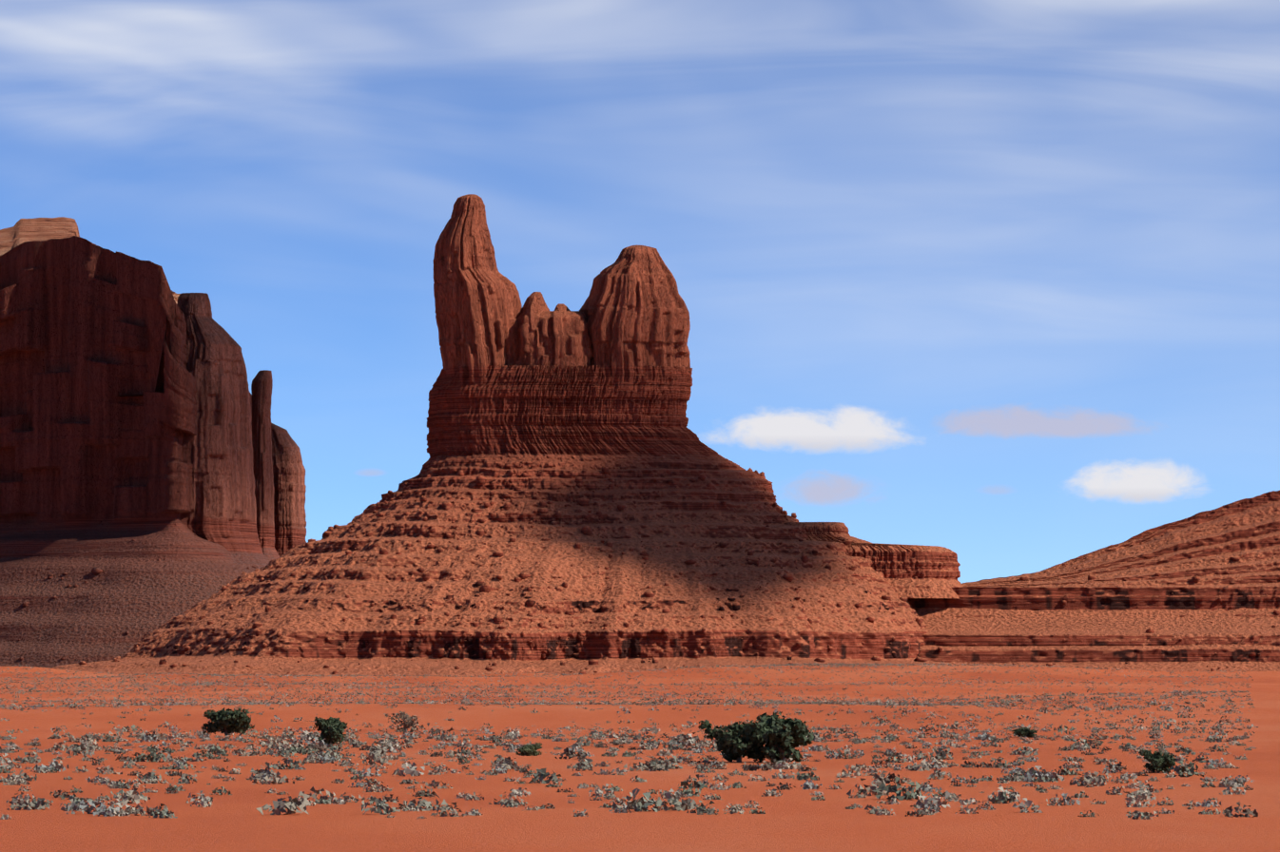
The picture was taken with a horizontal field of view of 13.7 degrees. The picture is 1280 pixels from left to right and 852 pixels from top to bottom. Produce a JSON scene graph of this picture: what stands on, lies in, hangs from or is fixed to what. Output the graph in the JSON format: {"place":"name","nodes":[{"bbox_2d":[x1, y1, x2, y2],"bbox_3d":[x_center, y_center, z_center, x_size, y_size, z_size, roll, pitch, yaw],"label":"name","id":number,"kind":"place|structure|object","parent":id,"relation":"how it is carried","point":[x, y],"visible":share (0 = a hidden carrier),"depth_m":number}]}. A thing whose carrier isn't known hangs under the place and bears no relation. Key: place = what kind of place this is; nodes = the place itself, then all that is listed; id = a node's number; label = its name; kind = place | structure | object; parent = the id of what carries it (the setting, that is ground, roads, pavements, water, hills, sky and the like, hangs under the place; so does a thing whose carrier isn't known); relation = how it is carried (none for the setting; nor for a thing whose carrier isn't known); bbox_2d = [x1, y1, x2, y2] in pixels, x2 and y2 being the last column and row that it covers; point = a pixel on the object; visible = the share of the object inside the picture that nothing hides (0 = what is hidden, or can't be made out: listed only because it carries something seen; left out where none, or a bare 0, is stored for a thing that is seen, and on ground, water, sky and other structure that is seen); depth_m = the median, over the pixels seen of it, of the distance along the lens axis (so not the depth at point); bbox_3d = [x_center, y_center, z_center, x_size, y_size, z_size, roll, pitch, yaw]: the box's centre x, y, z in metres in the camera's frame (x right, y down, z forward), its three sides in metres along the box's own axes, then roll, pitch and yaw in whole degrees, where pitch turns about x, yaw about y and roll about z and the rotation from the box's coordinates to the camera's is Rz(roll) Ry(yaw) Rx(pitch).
{"place":"outdoors","nodes":[
{"label":"outdoors","id":0,"kind":"place"},
{"bbox_2d":[0,664,1279,851],"bbox_3d":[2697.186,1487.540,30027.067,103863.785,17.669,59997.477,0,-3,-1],"label":"terrain","id":1,"kind":"structure","parent":0,"point":[793,819],"depth_m":237.63},
{"bbox_2d":[0,235,254,668],"bbox_3d":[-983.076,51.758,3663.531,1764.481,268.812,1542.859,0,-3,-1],"label":"mesa","id":2,"kind":"structure","parent":1,"relation":"on","point":[98,400],"depth_m":3078.52},
{"bbox_2d":[0,216,180,303],"bbox_3d":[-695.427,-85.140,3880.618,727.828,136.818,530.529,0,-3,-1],"label":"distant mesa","id":3,"kind":"structure","parent":2,"relation":"on","point":[21,231],"depth_m":3890.67},
{"bbox_2d":[6,512,255,660],"bbox_3d":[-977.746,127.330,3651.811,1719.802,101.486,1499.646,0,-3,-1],"label":"boulders","id":4,"kind":"object","parent":2,"relation":"on","point":[95,571],"visible":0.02,"depth_m":3022.71},
{"bbox_2d":[176,292,270,569],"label":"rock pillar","id":5,"kind":"structure","parent":2,"relation":"attached to","point":[224,500],"depth_m":3090.59},
{"bbox_2d":[200,707,254,736],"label":"juniper","id":6,"kind":"object","parent":1,"relation":"on","point":[228,722],"visible":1,"depth_m":430.04},
{"bbox_2d":[251,369,280,560],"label":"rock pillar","id":7,"kind":"structure","parent":1,"relation":"on","point":[261,385],"depth_m":3208.61},
{"bbox_2d":[271,422,306,556],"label":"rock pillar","id":8,"kind":"structure","parent":1,"relation":"on","point":[289,496],"depth_m":3280.67},
{"bbox_2d":[312,716,348,745],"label":"juniper","id":9,"kind":"object","parent":1,"relation":"on","point":[331,728],"visible":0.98,"depth_m":352.53},
{"bbox_2d":[385,710,426,732],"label":"shrub","id":10,"kind":"object","parent":1,"relation":"on","point":[404,718],"visible":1,"depth_m":476.15},
{"bbox_2d":[52,365,952,677],"bbox_3d":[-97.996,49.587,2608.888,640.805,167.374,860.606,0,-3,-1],"label":"pedestal","id":11,"kind":"object","parent":1,"relation":"on","point":[589,418],"visible":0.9,"depth_m":2532.41},
{"bbox_2d":[433,193,522,387],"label":"spire","id":12,"kind":"structure","parent":11,"relation":"on","point":[478,306],"depth_m":2692.20},
{"bbox_2d":[513,310,593,374],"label":"saddle","id":13,"kind":"object","parent":11,"relation":"on","point":[565,339],"visible":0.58,"depth_m":2687.12},
{"bbox_2d":[518,291,549,365],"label":"pinnacle","id":14,"kind":"object","parent":13,"relation":"on","point":[534,304],"visible":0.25,"depth_m":2694.78},
{"bbox_2d":[554,303,570,310],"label":"pinnacle","id":15,"kind":"object","parent":13,"relation":"on","point":[561,307],"visible":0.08,"depth_m":2701.26},
{"bbox_2d":[579,244,690,390],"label":"spire","id":16,"kind":"structure","parent":11,"relation":"on","point":[633,308],"depth_m":2690.03},
{"bbox_2d":[78,463,928,674],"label":"talus boulders","id":17,"kind":"object","parent":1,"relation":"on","point":[479,480],"visible":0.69,"depth_m":2538.30},
{"bbox_2d":[514,742,542,756],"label":"shrub","id":18,"kind":"object","parent":1,"relation":"on","point":[527,749],"visible":1,"depth_m":293.06},
{"bbox_2d":[0,661,1252,705],"bbox_3d":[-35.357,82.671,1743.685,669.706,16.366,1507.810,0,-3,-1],"label":"sagebrush","id":19,"kind":"object","parent":1,"relation":"on","point":[207,683],"visible":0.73,"depth_m":1715.71},
{"bbox_2d":[0,730,1258,819],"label":"sagebrush","id":20,"kind":"object","parent":1,"relation":"on","point":[641,804],"visible":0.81,"depth_m":229.70},
{"bbox_2d":[0,688,1258,737],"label":"sagebrush","id":21,"kind":"object","parent":1,"relation":"on","point":[882,722],"visible":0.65,"depth_m":613.91},
{"bbox_2d":[698,719,767,762],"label":"bush","id":22,"kind":"object","parent":1,"relation":"on","point":[732,744],"visible":0.88,"depth_m":269.48},
{"bbox_2d":[742,711,815,762],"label":"bush","id":23,"kind":"object","parent":1,"relation":"on","point":[783,738],"visible":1,"depth_m":268.68},
{"bbox_2d":[1011,727,1037,737],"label":"juniper","id":24,"kind":"object","parent":1,"relation":"on","point":[1019,731],"visible":1,"depth_m":412.20},
{"bbox_2d":[1138,749,1176,773],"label":"juniper","id":25,"kind":"object","parent":1,"relation":"on","point":[1160,762],"visible":1,"depth_m":234.30},
{"bbox_2d":[0,0,1279,583],"label":"sky","id":26,"kind":"structure","parent":0,"point":[995,284]},
{"bbox_2d":[784,522,963,598],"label":"rock ledge","id":27,"kind":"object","parent":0,"point":[918,572],"depth_m":2610.71},
{"bbox_2d":[907,490,1279,672],"bbox_3d":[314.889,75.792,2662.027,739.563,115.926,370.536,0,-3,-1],"label":"ridge","id":28,"kind":"structure","parent":0,"point":[987,616],"depth_m":2601.93},
{"bbox_2d":[937,494,1279,671],"bbox_3d":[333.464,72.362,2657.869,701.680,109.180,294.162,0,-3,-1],"label":"boulders","id":29,"kind":"object","parent":28,"relation":"on","point":[1195,578],"visible":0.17,"depth_m":2603.08}
]}

